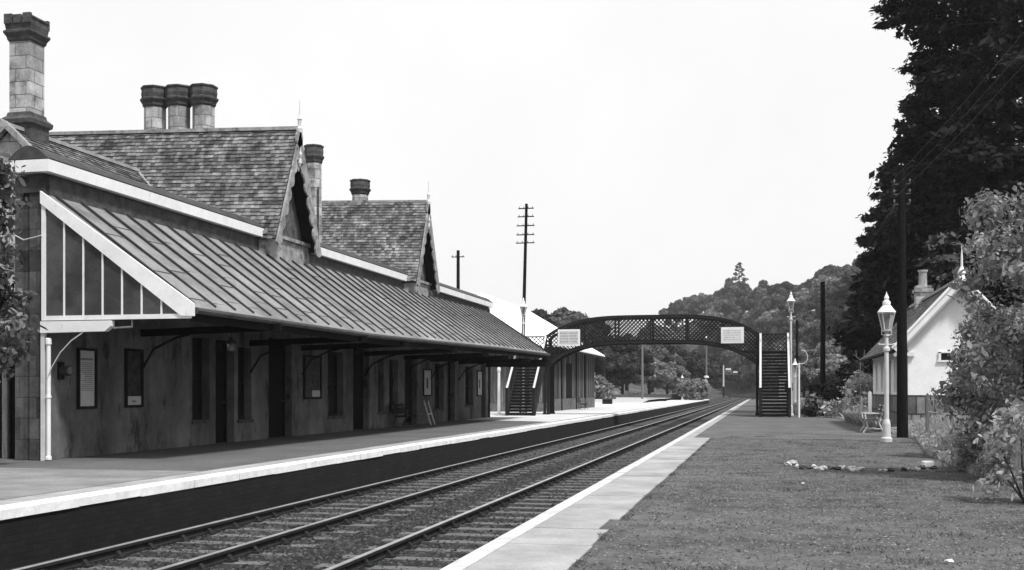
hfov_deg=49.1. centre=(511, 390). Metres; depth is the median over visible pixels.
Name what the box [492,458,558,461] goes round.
sleeper
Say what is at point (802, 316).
broadleaf tree
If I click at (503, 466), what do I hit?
sleeper
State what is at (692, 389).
pale bush
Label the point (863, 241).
conifer tree
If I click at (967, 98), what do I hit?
telegraph wire
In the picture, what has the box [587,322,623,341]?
broadleaf tree
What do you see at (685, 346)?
broadleaf tree
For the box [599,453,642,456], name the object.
sleeper
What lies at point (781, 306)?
broadleaf tree
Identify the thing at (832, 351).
broadleaf tree
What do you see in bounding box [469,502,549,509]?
sleeper
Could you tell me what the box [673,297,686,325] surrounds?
broadleaf tree
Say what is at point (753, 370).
broadleaf tree
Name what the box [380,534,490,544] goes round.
sleeper
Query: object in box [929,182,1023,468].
broadleaf shrub
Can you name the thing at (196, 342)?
window
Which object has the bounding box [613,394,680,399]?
stone wall
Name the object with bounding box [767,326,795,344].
broadleaf tree
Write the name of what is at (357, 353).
door
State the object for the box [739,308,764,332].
broadleaf tree
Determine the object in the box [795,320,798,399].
telegraph pole
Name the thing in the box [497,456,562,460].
sleeper
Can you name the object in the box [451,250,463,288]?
telegraph pole
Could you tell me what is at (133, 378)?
notice board
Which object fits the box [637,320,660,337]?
broadleaf tree
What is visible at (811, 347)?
broadleaf tree
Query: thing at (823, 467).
edging stone
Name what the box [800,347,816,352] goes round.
broadleaf tree
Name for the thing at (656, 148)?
sky
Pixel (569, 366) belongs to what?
sliding door
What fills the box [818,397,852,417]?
pale bush
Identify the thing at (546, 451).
sleeper
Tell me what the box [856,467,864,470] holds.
edging stone
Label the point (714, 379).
broadleaf tree
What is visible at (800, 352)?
broadleaf tree
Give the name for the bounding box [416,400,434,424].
board trestle
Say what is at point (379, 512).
sleeper
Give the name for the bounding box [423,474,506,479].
sleeper
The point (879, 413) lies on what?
bench
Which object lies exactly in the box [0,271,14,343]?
dark bush
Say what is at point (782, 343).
broadleaf tree
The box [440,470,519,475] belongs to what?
sleeper
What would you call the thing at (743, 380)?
broadleaf tree
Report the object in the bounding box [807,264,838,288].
broadleaf tree
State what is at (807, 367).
broadleaf tree
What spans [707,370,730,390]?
broadleaf tree
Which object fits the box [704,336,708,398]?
signal post
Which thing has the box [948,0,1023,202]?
conifer tree
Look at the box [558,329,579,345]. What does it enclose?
sign board
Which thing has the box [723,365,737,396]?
signal post
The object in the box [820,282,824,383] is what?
telegraph pole
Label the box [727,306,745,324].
broadleaf tree
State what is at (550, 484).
sleeper
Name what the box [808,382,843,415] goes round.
clipped hedge
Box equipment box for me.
[602,398,612,403]
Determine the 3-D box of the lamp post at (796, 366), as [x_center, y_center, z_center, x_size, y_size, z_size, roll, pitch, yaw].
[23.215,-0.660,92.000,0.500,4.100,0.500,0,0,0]
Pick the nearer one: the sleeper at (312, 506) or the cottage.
the sleeper at (312, 506)
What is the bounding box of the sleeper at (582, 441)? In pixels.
[567,439,605,441]
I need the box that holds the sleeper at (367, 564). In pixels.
[314,559,441,569]
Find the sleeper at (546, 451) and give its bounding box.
[528,449,574,451]
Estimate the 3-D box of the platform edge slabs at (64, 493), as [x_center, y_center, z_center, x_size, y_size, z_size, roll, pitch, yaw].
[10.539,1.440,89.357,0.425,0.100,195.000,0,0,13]
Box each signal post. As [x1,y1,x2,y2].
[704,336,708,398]
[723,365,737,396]
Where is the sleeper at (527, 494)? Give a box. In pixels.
[497,491,571,497]
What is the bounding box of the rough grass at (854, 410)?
[792,397,868,416]
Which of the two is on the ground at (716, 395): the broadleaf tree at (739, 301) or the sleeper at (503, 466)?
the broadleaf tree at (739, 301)
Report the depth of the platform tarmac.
41.59 m
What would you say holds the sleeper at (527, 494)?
on the ballast bed
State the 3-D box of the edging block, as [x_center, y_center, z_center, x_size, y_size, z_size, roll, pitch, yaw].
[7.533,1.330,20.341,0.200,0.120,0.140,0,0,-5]
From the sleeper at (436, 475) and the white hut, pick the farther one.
the white hut
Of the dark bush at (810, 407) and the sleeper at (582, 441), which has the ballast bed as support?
the sleeper at (582, 441)
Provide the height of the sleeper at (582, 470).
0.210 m
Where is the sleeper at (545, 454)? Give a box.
[519,451,579,454]
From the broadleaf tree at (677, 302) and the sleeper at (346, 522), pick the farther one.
the broadleaf tree at (677, 302)
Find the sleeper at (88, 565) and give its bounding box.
[76,559,209,569]
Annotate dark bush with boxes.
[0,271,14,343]
[800,393,826,416]
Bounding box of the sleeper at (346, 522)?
[251,516,377,526]
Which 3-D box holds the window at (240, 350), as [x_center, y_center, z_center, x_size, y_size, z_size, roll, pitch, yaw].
[-7.506,-0.165,31.066,0.330,2.090,0.926,0,0,13]
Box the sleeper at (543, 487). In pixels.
[515,485,584,490]
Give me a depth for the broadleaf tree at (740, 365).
415.81 m
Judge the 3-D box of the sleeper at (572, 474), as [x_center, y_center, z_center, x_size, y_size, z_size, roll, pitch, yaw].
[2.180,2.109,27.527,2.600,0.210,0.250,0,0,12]
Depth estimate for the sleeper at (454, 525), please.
17.02 m
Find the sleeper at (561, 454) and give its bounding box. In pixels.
[514,452,567,455]
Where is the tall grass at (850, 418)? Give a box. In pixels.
[835,410,1022,487]
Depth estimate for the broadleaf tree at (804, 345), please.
246.79 m
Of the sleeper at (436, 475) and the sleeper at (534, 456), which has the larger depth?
the sleeper at (534, 456)
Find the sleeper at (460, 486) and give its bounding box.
[391,482,482,488]
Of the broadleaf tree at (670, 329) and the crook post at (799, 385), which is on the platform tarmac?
the crook post at (799, 385)
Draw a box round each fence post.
[868,391,871,411]
[925,393,929,432]
[950,406,956,423]
[1011,398,1023,484]
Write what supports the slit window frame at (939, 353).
in the cottage
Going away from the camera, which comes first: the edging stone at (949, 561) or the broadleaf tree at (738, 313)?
the edging stone at (949, 561)
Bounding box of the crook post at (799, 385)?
[798,350,807,417]
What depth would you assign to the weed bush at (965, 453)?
19.58 m
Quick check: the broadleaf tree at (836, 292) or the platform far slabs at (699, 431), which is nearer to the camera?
the platform far slabs at (699, 431)
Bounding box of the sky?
[0,0,1023,336]
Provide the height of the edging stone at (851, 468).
0.122 m
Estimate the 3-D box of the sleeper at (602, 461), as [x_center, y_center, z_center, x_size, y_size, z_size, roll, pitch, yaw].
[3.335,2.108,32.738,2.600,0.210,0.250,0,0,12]
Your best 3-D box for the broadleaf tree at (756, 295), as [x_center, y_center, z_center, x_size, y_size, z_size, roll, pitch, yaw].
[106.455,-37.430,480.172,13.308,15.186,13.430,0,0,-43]
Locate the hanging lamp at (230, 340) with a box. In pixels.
[225,333,236,350]
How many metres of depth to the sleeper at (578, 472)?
28.28 m
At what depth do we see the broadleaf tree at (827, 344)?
232.46 m
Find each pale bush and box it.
[594,372,618,398]
[673,378,710,399]
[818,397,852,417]
[838,370,872,408]
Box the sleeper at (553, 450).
[533,448,582,450]
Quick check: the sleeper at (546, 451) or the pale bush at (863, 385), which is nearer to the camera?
the sleeper at (546, 451)
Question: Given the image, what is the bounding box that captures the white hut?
[779,367,796,403]
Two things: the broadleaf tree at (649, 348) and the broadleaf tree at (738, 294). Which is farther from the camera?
the broadleaf tree at (738, 294)
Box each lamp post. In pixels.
[519,298,526,405]
[787,292,794,415]
[792,359,797,401]
[877,291,895,441]
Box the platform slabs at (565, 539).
[464,438,709,569]
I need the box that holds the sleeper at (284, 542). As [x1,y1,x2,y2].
[176,535,319,547]
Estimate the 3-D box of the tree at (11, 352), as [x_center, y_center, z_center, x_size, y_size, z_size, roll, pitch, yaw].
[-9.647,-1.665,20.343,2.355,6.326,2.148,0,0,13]
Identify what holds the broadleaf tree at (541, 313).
on the ground at (716, 395)
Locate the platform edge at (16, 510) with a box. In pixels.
[0,399,708,519]
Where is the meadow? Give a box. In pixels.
[595,393,665,402]
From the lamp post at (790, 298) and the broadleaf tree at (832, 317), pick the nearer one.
the lamp post at (790, 298)
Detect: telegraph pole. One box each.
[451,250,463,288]
[516,204,534,405]
[641,339,643,398]
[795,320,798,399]
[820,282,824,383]
[893,169,910,437]
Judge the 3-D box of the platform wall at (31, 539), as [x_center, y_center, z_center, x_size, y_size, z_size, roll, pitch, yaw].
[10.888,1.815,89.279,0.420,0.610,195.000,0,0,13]
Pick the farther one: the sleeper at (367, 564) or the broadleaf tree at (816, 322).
the broadleaf tree at (816, 322)
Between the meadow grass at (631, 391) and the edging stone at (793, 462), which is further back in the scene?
the meadow grass at (631, 391)
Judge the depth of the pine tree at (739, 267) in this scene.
555.39 m
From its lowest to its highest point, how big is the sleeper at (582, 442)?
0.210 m
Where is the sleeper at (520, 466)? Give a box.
[465,464,537,468]
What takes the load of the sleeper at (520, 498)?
on the ballast bed
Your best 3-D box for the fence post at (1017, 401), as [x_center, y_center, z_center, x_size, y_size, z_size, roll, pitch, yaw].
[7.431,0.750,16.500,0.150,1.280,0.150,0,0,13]
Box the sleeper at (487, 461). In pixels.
[486,459,553,463]
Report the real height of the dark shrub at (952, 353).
2.887 m
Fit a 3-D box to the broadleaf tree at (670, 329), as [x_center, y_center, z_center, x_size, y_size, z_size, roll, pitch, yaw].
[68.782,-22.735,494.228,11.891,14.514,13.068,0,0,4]
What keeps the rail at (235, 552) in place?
on the ballast bed
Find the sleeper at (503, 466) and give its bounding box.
[472,463,538,466]
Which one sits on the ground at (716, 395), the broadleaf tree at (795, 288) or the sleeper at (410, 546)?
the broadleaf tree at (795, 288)
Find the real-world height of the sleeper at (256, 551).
0.210 m
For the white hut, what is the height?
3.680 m
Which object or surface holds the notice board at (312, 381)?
attached to the station building
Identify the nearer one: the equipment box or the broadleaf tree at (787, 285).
the equipment box
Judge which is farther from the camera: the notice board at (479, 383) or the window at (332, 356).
the notice board at (479, 383)
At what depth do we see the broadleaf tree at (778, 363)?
189.13 m
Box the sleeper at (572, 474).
[548,472,607,476]
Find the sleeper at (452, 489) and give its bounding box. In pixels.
[380,485,472,491]
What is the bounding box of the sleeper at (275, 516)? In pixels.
[271,512,388,521]
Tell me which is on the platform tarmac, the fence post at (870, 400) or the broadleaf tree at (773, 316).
the fence post at (870, 400)
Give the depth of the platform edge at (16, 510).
18.62 m
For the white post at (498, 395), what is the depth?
66.42 m
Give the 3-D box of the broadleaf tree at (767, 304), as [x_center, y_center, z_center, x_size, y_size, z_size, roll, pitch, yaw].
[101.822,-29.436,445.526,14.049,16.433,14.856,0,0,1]
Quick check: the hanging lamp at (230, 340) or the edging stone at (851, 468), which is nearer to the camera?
the edging stone at (851, 468)
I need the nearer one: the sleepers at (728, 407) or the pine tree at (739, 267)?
the sleepers at (728, 407)
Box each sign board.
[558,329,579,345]
[721,327,743,342]
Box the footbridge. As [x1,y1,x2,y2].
[505,314,790,416]
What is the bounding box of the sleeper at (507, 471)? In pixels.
[450,468,527,472]
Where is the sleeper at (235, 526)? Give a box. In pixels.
[227,522,360,533]
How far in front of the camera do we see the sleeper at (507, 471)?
29.06 m
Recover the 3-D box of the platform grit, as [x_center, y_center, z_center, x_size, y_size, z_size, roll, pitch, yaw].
[-4.715,1.390,31.792,4.724,0.013,40.015,0,0,13]
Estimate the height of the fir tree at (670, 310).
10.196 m
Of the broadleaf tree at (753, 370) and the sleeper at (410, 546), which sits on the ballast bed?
the sleeper at (410, 546)
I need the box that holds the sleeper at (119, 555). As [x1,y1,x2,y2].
[112,550,268,564]
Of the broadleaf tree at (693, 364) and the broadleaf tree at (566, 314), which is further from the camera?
the broadleaf tree at (693, 364)
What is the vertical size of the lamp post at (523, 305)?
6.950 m
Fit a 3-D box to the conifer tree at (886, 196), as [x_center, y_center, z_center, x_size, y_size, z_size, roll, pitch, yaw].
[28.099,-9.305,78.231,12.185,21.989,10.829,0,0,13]
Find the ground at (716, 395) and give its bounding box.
[616,300,849,402]
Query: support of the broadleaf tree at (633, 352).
on the meadow
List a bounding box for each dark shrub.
[944,304,1019,395]
[946,342,980,413]
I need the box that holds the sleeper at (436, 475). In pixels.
[433,472,513,477]
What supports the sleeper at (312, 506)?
on the ballast bed
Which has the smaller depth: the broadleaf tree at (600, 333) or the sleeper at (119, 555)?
the sleeper at (119, 555)
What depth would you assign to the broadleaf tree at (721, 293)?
529.87 m
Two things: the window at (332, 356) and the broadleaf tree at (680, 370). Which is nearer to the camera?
the window at (332, 356)
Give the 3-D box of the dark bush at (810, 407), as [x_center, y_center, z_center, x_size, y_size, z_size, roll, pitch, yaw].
[16.236,0.796,60.045,1.695,1.403,1.437,0,0,-18]
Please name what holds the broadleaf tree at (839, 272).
on the ground at (716, 395)
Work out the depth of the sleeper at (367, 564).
13.28 m
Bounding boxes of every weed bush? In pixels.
[940,369,1009,470]
[968,399,1023,502]
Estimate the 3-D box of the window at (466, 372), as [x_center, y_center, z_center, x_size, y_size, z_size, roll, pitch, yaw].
[-2.204,-0.215,54.738,0.330,1.990,1.525,0,0,13]
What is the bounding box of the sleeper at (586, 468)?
[563,466,614,469]
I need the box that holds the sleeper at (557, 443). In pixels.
[556,442,608,444]
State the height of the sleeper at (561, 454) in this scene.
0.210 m
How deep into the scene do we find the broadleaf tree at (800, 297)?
373.18 m
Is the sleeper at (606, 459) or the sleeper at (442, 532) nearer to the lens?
the sleeper at (442, 532)
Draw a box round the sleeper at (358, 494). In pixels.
[355,491,452,498]
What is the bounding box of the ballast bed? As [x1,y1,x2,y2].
[8,398,754,569]
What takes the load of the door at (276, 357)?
in the station building
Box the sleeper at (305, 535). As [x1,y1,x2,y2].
[203,528,338,539]
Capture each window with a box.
[191,338,211,423]
[237,347,253,422]
[327,352,344,418]
[389,360,392,413]
[434,364,444,410]
[465,366,473,406]
[941,353,955,359]
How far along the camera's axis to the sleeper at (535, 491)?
23.05 m
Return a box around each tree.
[0,148,48,382]
[531,308,562,327]
[546,307,601,341]
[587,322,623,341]
[591,339,633,387]
[595,345,654,393]
[621,333,664,391]
[632,359,676,393]
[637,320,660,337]
[646,361,690,393]
[650,344,686,392]
[651,329,684,344]
[657,324,679,333]
[658,303,680,325]
[663,344,699,393]
[667,302,673,314]
[671,344,690,352]
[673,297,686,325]
[675,349,714,388]
[676,294,706,321]
[676,308,698,314]
[695,309,724,327]
[696,294,718,311]
[702,321,730,334]
[702,353,717,385]
[704,331,737,357]
[704,353,728,391]
[705,292,737,317]
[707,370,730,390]
[708,332,733,354]
[713,287,735,298]
[719,278,751,291]
[720,343,741,357]
[723,352,738,386]
[726,312,738,325]
[726,356,752,390]
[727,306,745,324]
[732,262,748,283]
[734,289,749,310]
[735,296,753,310]
[735,358,750,388]
[736,342,765,364]
[736,356,750,374]
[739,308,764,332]
[739,364,755,380]
[742,364,764,389]
[743,341,770,365]
[745,287,766,306]
[750,296,777,318]
[751,357,762,374]
[754,308,794,327]
[758,280,778,289]
[761,287,789,309]
[761,322,784,339]
[766,281,795,296]
[766,345,802,360]
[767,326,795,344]
[768,355,793,376]
[773,339,785,350]
[776,353,819,397]
[777,296,796,317]
[782,339,814,350]
[783,309,819,331]
[785,281,805,297]
[785,288,816,312]
[785,331,795,339]
[795,325,830,345]
[797,278,814,291]
[798,319,819,330]
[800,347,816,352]
[804,287,832,319]
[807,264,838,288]
[807,344,817,349]
[808,274,837,306]
[808,354,850,397]
[811,342,845,367]
[815,336,840,351]
[819,279,851,310]
[825,307,850,335]
[825,331,834,341]
[827,0,1023,368]
[830,264,851,277]
[832,0,1022,373]
[832,251,876,396]
[834,102,937,396]
[837,163,896,379]
[841,266,861,282]
[907,230,969,310]
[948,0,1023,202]
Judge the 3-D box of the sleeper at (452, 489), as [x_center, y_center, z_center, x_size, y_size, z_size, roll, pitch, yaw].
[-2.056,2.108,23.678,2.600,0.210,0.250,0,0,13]
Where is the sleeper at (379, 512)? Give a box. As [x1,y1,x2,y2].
[291,507,408,515]
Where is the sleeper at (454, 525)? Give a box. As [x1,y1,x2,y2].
[415,522,511,531]
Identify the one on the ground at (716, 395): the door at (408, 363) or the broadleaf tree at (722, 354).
the broadleaf tree at (722, 354)
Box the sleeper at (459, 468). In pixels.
[457,466,531,470]
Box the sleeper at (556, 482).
[528,479,593,484]
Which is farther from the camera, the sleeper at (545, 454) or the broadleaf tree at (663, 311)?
the broadleaf tree at (663, 311)
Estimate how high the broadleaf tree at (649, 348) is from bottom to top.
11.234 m
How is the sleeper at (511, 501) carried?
on the ballast bed
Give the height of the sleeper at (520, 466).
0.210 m
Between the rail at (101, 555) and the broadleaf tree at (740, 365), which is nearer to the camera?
the rail at (101, 555)
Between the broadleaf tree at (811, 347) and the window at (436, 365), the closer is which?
the window at (436, 365)
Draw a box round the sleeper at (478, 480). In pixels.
[413,477,498,482]
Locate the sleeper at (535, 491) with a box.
[507,488,577,493]
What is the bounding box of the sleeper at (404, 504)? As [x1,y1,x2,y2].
[324,499,432,506]
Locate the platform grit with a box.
[8,421,534,499]
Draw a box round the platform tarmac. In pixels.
[694,399,914,439]
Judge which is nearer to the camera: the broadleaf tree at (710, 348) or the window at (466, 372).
the window at (466, 372)
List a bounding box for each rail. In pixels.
[13,397,732,569]
[154,397,738,569]
[324,396,745,569]
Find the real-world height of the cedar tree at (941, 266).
9.366 m
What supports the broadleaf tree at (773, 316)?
on the ground at (716, 395)
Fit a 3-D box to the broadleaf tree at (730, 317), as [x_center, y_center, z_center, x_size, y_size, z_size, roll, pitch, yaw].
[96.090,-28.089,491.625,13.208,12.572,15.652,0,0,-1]
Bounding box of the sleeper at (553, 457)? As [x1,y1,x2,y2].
[503,455,568,458]
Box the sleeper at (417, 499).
[339,495,442,502]
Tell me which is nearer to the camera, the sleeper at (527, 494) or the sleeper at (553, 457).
the sleeper at (527, 494)
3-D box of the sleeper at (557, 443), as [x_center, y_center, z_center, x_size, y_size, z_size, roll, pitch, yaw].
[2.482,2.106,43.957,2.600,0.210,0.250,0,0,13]
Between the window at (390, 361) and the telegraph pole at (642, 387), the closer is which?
the window at (390, 361)
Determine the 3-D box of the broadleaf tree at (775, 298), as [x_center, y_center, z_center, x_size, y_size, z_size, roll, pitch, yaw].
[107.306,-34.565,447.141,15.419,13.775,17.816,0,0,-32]
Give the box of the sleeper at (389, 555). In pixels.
[342,550,459,561]
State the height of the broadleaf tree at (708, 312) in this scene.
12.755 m
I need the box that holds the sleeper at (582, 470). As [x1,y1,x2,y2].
[560,468,615,472]
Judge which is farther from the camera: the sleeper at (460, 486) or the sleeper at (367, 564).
the sleeper at (460, 486)
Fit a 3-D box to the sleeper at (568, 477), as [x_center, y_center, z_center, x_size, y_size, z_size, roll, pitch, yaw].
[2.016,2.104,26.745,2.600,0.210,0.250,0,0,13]
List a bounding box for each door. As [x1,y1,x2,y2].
[215,340,226,442]
[269,338,284,437]
[353,349,362,429]
[405,359,411,424]
[447,361,449,420]
[567,363,571,397]
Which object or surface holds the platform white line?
on the right platform wall
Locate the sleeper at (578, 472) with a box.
[554,470,611,474]
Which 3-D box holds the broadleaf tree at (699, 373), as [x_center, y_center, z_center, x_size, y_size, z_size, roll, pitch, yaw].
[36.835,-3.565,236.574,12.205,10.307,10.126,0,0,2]
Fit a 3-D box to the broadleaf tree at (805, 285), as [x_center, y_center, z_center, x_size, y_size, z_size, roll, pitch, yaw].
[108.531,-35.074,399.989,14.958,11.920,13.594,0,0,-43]
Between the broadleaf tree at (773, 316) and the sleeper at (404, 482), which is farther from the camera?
the broadleaf tree at (773, 316)
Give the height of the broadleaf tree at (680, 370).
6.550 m
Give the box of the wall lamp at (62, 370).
[57,362,72,379]
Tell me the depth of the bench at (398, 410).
43.05 m
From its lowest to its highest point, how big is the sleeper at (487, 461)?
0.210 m
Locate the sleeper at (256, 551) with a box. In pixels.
[145,542,293,556]
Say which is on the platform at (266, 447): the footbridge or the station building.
the station building
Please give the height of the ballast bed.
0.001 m
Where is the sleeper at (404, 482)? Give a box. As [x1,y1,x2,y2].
[402,479,488,485]
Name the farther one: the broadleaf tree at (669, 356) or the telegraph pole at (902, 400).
the broadleaf tree at (669, 356)
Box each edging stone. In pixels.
[787,460,797,464]
[798,465,806,469]
[819,465,827,469]
[846,466,856,470]
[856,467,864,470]
[943,559,953,562]
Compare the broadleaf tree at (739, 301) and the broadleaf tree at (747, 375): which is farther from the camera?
the broadleaf tree at (739, 301)
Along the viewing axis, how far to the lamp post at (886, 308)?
30.46 m
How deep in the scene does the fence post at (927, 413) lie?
31.95 m
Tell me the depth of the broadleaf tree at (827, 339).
240.11 m
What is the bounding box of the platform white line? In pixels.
[440,399,748,569]
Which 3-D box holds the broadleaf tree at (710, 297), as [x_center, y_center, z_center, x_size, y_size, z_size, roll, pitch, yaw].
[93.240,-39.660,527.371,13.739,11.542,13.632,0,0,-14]
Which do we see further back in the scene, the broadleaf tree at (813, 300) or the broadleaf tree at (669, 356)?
the broadleaf tree at (813, 300)
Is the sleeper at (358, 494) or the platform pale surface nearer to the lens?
the sleeper at (358, 494)
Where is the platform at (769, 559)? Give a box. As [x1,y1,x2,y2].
[568,418,1023,569]
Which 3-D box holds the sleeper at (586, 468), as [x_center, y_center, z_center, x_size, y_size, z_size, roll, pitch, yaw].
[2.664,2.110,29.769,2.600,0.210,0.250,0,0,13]
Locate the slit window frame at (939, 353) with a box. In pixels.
[937,351,956,361]
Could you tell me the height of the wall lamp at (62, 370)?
0.360 m
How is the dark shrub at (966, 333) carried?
on the ground at (716, 395)
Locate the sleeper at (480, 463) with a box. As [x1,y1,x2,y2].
[479,461,547,465]
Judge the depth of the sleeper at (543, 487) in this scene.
23.76 m
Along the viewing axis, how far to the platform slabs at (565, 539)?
11.83 m
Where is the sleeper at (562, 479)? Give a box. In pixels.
[536,477,598,481]
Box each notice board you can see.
[76,348,97,408]
[124,348,143,407]
[303,355,321,398]
[423,369,431,395]
[477,370,482,395]
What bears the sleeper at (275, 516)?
on the ballast bed
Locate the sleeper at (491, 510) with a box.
[455,506,542,514]
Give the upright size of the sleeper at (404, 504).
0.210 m
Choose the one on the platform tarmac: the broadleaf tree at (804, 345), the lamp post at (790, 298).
the lamp post at (790, 298)
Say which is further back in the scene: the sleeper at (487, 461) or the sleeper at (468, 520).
the sleeper at (487, 461)
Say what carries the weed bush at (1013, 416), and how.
on the ground at (716, 395)
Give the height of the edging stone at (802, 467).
0.103 m
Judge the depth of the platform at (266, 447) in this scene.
26.22 m
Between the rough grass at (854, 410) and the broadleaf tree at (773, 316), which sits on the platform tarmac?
the rough grass at (854, 410)
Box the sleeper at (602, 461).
[582,459,633,462]
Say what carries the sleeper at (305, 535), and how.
on the ballast bed
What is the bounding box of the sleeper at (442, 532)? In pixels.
[399,527,502,536]
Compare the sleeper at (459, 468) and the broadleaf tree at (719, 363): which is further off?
the broadleaf tree at (719, 363)
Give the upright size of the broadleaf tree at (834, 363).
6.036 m
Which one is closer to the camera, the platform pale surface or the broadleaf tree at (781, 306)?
the platform pale surface
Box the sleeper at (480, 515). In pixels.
[443,511,531,519]
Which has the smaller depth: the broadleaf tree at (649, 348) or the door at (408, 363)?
the door at (408, 363)
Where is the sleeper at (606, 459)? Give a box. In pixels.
[585,457,634,461]
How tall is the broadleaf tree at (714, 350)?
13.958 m
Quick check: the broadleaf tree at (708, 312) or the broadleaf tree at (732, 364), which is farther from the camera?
the broadleaf tree at (708, 312)
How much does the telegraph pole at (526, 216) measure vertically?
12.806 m
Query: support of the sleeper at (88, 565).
on the ballast bed
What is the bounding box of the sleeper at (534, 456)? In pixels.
[509,454,569,457]
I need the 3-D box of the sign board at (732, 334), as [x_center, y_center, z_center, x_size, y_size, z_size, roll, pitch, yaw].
[12.447,-3.144,63.355,1.265,0.910,0.033,0,0,13]
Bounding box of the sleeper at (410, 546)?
[363,542,473,552]
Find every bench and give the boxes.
[391,403,417,427]
[576,397,587,409]
[860,404,883,432]
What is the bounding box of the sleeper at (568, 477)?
[542,474,603,479]
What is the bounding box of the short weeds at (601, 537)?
[570,432,1023,569]
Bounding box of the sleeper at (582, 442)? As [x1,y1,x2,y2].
[563,440,608,442]
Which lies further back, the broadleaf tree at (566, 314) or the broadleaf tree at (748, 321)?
the broadleaf tree at (748, 321)
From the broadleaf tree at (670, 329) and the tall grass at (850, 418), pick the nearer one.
the tall grass at (850, 418)
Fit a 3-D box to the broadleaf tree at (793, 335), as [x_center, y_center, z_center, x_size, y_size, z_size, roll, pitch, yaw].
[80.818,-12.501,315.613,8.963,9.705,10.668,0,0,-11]
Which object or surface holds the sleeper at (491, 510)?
on the ballast bed
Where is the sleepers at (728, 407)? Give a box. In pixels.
[687,397,752,410]
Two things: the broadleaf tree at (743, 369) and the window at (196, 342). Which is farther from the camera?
the broadleaf tree at (743, 369)
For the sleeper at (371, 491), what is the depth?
22.93 m
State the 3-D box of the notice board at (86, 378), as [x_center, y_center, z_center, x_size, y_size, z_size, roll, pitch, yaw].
[-8.994,-0.261,23.753,0.057,1.283,0.672,0,0,13]
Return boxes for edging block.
[921,461,933,467]
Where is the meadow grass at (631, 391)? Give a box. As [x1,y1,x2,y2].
[611,388,685,397]
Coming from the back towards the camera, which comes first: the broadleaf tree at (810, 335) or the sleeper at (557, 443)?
the broadleaf tree at (810, 335)
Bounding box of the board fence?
[0,365,14,458]
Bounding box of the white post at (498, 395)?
[497,367,500,413]
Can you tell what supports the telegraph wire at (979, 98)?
attached to the telegraph pole at (902, 400)
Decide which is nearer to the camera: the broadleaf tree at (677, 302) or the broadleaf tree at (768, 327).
the broadleaf tree at (768, 327)
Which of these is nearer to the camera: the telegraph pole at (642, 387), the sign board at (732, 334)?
the sign board at (732, 334)
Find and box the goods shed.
[477,293,605,411]
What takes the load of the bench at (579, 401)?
on the platform pale surface
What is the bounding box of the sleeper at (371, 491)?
[367,488,462,495]
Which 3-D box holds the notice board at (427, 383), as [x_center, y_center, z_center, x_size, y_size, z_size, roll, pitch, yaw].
[-3.600,-0.351,47.834,0.057,1.149,1.199,0,0,13]
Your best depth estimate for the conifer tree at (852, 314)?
111.22 m
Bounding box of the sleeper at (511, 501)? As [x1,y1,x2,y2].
[480,498,558,504]
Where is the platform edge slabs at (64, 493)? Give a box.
[0,399,705,504]
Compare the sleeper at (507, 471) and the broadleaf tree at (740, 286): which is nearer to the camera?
the sleeper at (507, 471)
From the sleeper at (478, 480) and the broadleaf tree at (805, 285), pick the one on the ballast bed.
the sleeper at (478, 480)
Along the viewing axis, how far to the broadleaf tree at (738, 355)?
416.67 m
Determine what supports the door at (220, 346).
in the station building
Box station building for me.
[0,12,551,460]
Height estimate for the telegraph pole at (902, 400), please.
8.001 m
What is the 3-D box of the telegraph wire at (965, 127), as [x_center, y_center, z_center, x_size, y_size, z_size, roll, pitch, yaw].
[9.778,-5.746,24.234,0.010,0.178,18.750,0,0,10]
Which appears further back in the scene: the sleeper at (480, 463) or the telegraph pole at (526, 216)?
the telegraph pole at (526, 216)
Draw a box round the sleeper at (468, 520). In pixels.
[429,517,522,524]
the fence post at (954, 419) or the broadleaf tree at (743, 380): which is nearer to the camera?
the fence post at (954, 419)
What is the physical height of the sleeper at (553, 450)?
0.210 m
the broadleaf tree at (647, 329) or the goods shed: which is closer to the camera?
the goods shed
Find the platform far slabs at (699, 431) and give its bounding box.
[685,399,750,437]
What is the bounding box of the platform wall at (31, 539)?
[0,400,708,569]
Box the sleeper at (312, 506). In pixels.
[308,502,419,511]
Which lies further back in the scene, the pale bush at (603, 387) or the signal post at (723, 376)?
the signal post at (723, 376)
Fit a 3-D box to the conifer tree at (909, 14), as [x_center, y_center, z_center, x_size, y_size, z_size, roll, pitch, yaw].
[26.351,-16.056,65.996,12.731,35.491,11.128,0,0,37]
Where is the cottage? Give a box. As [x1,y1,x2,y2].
[860,248,1009,421]
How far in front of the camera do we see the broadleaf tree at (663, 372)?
179.24 m
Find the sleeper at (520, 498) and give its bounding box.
[488,494,566,500]
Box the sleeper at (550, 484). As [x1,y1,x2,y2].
[522,482,589,487]
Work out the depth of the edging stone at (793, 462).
21.21 m
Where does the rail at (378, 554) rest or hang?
on the ballast bed
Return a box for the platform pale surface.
[467,399,696,421]
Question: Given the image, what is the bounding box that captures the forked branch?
[853,350,865,373]
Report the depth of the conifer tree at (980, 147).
59.28 m
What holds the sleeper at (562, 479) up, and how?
on the ballast bed
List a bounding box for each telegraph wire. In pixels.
[898,67,1021,194]
[902,32,1023,169]
[929,48,1023,152]
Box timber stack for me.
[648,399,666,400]
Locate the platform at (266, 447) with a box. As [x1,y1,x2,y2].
[0,420,542,471]
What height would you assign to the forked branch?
3.302 m

